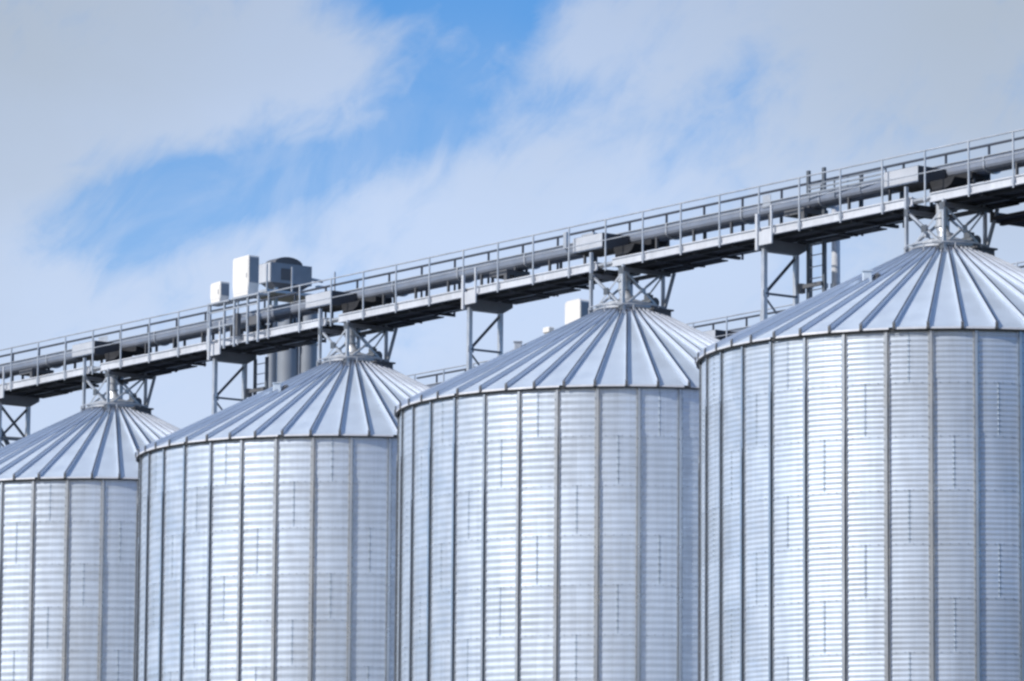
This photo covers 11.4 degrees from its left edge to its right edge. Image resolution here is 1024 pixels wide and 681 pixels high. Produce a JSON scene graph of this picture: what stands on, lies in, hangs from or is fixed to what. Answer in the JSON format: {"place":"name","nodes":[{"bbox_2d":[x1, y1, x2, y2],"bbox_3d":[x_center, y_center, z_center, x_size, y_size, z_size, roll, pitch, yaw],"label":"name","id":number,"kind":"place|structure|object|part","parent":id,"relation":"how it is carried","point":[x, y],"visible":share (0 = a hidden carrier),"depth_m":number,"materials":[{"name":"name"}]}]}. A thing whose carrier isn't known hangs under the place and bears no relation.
{"place":"outdoors","nodes":[
{"label":"outdoors","id":0,"kind":"place"},
{"bbox_2d":[0,0,1023,447],"label":"sky","id":1,"kind":"structure","parent":0,"point":[148,147],"materials":[{"name":"blue"}]},
{"bbox_3d":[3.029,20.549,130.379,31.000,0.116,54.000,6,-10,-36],"label":"pavement","id":2,"kind":"structure","parent":0,"visible":0},
{"bbox_2d":[0,394,39,447],"bbox_3d":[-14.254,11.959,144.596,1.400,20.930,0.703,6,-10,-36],"label":"support tower","id":3,"kind":"structure","parent":2,"relation":"on","point":[21,401],"depth_m":145.89,"materials":[{"name":"metal"}]},
{"bbox_2d":[0,395,179,680],"bbox_3d":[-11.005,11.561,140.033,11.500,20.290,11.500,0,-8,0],"label":"grain silo","id":4,"kind":"object","parent":2,"relation":"on","point":[68,501],"visible":0.41,"depth_m":135.62,"materials":[{"name":"metal"}]},
{"bbox_2d":[90,366,117,394],"bbox_3d":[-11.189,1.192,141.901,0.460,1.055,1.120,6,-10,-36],"label":"silo spout","id":5,"kind":"object","parent":4,"relation":"attached to","point":[113,387],"visible":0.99,"depth_m":141.53,"materials":[{"name":"metal"}]},
{"bbox_2d":[80,358,155,413],"bbox_3d":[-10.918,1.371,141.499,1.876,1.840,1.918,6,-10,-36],"label":"peak frame","id":6,"kind":"object","parent":4,"relation":"on","point":[121,382],"visible":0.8,"depth_m":141.24,"materials":[{"name":"metal"}]},
{"bbox_2d":[0,128,1023,398],"bbox_3d":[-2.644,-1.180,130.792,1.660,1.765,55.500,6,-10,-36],"label":"catwalk","id":7,"kind":"object","parent":6,"relation":"on","point":[802,228],"visible":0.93,"depth_m":125.88,"materials":[{"name":"grey metal"}]},
{"bbox_2d":[207,292,267,351],"bbox_3d":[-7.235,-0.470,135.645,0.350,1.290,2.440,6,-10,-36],"label":"equipment rack","id":8,"kind":"object","parent":7,"relation":"attached to","point":[250,320],"visible":1,"depth_m":135.50,"materials":[{"name":"metal"}]},
{"bbox_2d":[210,281,228,302],"bbox_3d":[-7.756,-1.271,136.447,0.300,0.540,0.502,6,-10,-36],"label":"white cabinet","id":9,"kind":"object","parent":8,"relation":"on","point":[219,290],"visible":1,"depth_m":136.29,"materials":[{"name":"metal"}]},
{"bbox_3d":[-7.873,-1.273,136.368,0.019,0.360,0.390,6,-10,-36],"label":"door","id":10,"kind":"part","parent":9,"relation":"part of","materials":[{"name":"white paint"}]},
{"bbox_2d":[233,255,258,296],"bbox_3d":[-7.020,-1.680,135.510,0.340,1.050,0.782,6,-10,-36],"label":"white cabinet","id":11,"kind":"object","parent":8,"relation":"on","point":[246,275],"visible":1,"depth_m":135.28,"materials":[{"name":"metal"}]},
{"bbox_3d":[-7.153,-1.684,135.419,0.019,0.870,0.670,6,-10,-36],"label":"door","id":12,"kind":"part","parent":11,"relation":"part of","materials":[{"name":"white paint"}]},
{"bbox_2d":[0,147,1023,381],"bbox_3d":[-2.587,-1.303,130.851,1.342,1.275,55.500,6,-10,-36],"label":"grain conveyor","id":13,"kind":"object","parent":7,"relation":"on","point":[950,178],"visible":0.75,"depth_m":124.57,"materials":[{"name":"metal"}]},
{"bbox_2d":[210,351,256,413],"bbox_3d":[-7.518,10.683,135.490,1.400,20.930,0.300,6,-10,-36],"label":"support tower","id":14,"kind":"structure","parent":2,"relation":"on","point":[244,359],"depth_m":136.78,"materials":[{"name":"metal"}]},
{"bbox_2d":[245,357,268,396],"bbox_3d":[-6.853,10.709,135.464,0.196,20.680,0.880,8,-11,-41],"label":"access ladder","id":15,"kind":"object","parent":2,"relation":"on","point":[249,392],"visible":0.1,"depth_m":136.85,"materials":[{"name":"metal"}]},
{"bbox_2d":[134,348,429,680],"bbox_3d":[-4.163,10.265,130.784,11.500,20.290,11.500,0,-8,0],"label":"grain silo","id":16,"kind":"object","parent":2,"relation":"on","point":[265,534],"visible":0.66,"depth_m":126.66,"materials":[{"name":"metal"}]},
{"bbox_2d":[326,317,356,348],"bbox_3d":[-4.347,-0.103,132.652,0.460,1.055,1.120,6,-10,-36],"label":"silo spout","id":17,"kind":"object","parent":16,"relation":"attached to","point":[352,340],"visible":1,"depth_m":132.29,"materials":[{"name":"metal"}]},
{"bbox_2d":[316,309,397,368],"bbox_3d":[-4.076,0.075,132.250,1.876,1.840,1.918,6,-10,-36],"label":"peak frame","id":18,"kind":"object","parent":16,"relation":"on","point":[384,330],"visible":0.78,"depth_m":131.99,"materials":[{"name":"metal"}]},
{"bbox_2d":[406,261,1023,382],"bbox_3d":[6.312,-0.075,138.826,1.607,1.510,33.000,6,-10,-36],"label":"catwalk","id":19,"kind":"object","parent":18,"relation":"on","point":[726,321],"visible":0.06,"depth_m":140.33,"materials":[{"name":"grey metal"}]},
{"bbox_2d":[426,325,751,387],"bbox_3d":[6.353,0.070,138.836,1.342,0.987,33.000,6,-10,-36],"label":"grain conveyor","id":20,"kind":"object","parent":19,"relation":"on","point":[713,333],"visible":0.02,"depth_m":139.16,"materials":[{"name":"metal"}]},
{"bbox_2d":[464,299,512,370],"bbox_3d":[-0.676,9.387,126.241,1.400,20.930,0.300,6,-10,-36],"label":"support tower","id":21,"kind":"structure","parent":2,"relation":"on","point":[499,309],"depth_m":127.55,"materials":[{"name":"metal"}]},
{"bbox_2d":[394,295,719,680],"bbox_3d":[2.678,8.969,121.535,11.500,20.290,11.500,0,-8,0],"label":"grain silo","id":22,"kind":"object","parent":2,"relation":"on","point":[547,507],"visible":0.68,"depth_m":117.35,"materials":[{"name":"metal"}]},
{"bbox_2d":[598,261,630,294],"bbox_3d":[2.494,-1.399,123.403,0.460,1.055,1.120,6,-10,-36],"label":"silo spout","id":23,"kind":"object","parent":22,"relation":"attached to","point":[627,280],"visible":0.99,"depth_m":123.06,"materials":[{"name":"metal"}]},
{"bbox_2d":[588,252,675,316],"bbox_3d":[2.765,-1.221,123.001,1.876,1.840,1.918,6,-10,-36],"label":"peak frame","id":24,"kind":"object","parent":22,"relation":"on","point":[662,274],"visible":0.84,"depth_m":122.74,"materials":[{"name":"metal"}]},
{"bbox_2d":[759,240,805,320],"bbox_3d":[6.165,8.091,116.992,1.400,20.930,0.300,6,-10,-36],"label":"support tower","id":25,"kind":"structure","parent":2,"relation":"on","point":[795,250],"depth_m":118.29,"materials":[{"name":"metal"}]},
{"bbox_2d":[798,167,825,299],"bbox_3d":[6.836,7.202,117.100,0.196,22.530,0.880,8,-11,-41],"label":"access ladder","id":26,"kind":"object","parent":2,"relation":"on","point":[808,285],"visible":0.16,"depth_m":118.41,"materials":[{"name":"metal"}]},
{"bbox_2d":[811,246,813,296],"bbox_3d":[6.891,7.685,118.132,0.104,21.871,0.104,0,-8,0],"label":"riser pipe","id":27,"kind":"object","parent":2,"relation":"on","point":[811,274],"visible":0.12,"depth_m":119.45,"materials":[{"name":"metal"}]},
{"bbox_2d":[826,208,827,289],"bbox_3d":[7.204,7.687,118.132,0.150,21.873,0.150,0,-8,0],"label":"riser pipe","id":28,"kind":"object","parent":2,"relation":"on","point":[826,266],"visible":0.08,"depth_m":119.47,"materials":[{"name":"metal"}]},
{"bbox_2d":[830,205,840,287],"bbox_3d":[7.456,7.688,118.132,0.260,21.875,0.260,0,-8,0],"label":"riser pipe","id":29,"kind":"object","parent":2,"relation":"on","point":[835,263],"visible":0.07,"depth_m":119.44,"materials":[{"name":"metal"}]},
{"bbox_2d":[694,232,1023,680],"bbox_3d":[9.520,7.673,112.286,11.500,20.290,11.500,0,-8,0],"label":"grain silo","id":30,"kind":"object","parent":2,"relation":"on","point":[861,481],"visible":1,"depth_m":108.15,"materials":[{"name":"metal"}]},
{"bbox_2d":[913,194,949,233],"bbox_3d":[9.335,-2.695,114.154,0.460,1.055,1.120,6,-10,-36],"label":"silo spout","id":31,"kind":"object","parent":30,"relation":"attached to","point":[938,225],"visible":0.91,"depth_m":113.82,"materials":[{"name":"metal"}]},
{"bbox_2d":[904,186,998,255],"bbox_3d":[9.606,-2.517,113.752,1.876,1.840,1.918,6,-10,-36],"label":"peak frame","id":32,"kind":"object","parent":30,"relation":"on","point":[983,211],"visible":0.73,"depth_m":113.50,"materials":[{"name":"metal"}]},
{"bbox_2d":[990,211,1023,226],"bbox_3d":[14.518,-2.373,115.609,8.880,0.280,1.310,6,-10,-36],"label":"cross bridge","id":33,"kind":"structure","parent":32,"relation":"attached to","point":[1011,219],"depth_m":113.36,"materials":[{"name":"grey paint"}]},
{"label":"ground","id":34,"kind":"structure","parent":0,"visible":0},
{"bbox_2d":[267,305,276,388],"bbox_3d":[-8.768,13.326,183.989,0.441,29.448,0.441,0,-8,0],"label":"steel duct","id":35,"kind":"object","parent":34,"relation":"on","point":[272,367],"visible":0.05,"depth_m":185.66,"materials":[{"name":"silver metal"}]},
{"bbox_2d":[277,317,298,381],"bbox_3d":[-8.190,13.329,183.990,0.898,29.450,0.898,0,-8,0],"label":"steel duct","id":36,"kind":"object","parent":34,"relation":"on","point":[287,364],"depth_m":185.49,"materials":[{"name":"silver metal"}]},
{"bbox_2d":[254,257,335,381],"bbox_3d":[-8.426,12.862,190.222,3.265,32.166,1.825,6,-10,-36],"label":"machine house","id":37,"kind":"structure","parent":34,"relation":"on","point":[280,273],"depth_m":191.92,"materials":[{"name":"grey metal"}]},
{"bbox_2d":[299,313,317,373],"bbox_3d":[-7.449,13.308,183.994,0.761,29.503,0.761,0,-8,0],"label":"steel duct","id":38,"kind":"object","parent":34,"relation":"on","point":[308,357],"visible":0.05,"depth_m":185.59,"materials":[{"name":"silver metal"}]},
{"bbox_2d":[543,327,553,334],"bbox_3d":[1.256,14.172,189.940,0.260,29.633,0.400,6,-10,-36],"label":"vent cowl","id":39,"kind":"object","parent":34,"relation":"on","point":[546,330],"visible":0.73,"depth_m":191.93,"materials":[{"name":"metal"}]},
{"bbox_2d":[565,299,588,324],"bbox_3d":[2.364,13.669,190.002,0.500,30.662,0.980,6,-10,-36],"label":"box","id":40,"kind":"object","parent":34,"relation":"on","point":[575,309],"visible":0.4,"depth_m":191.88,"materials":[{"name":"white paint"}]}
]}

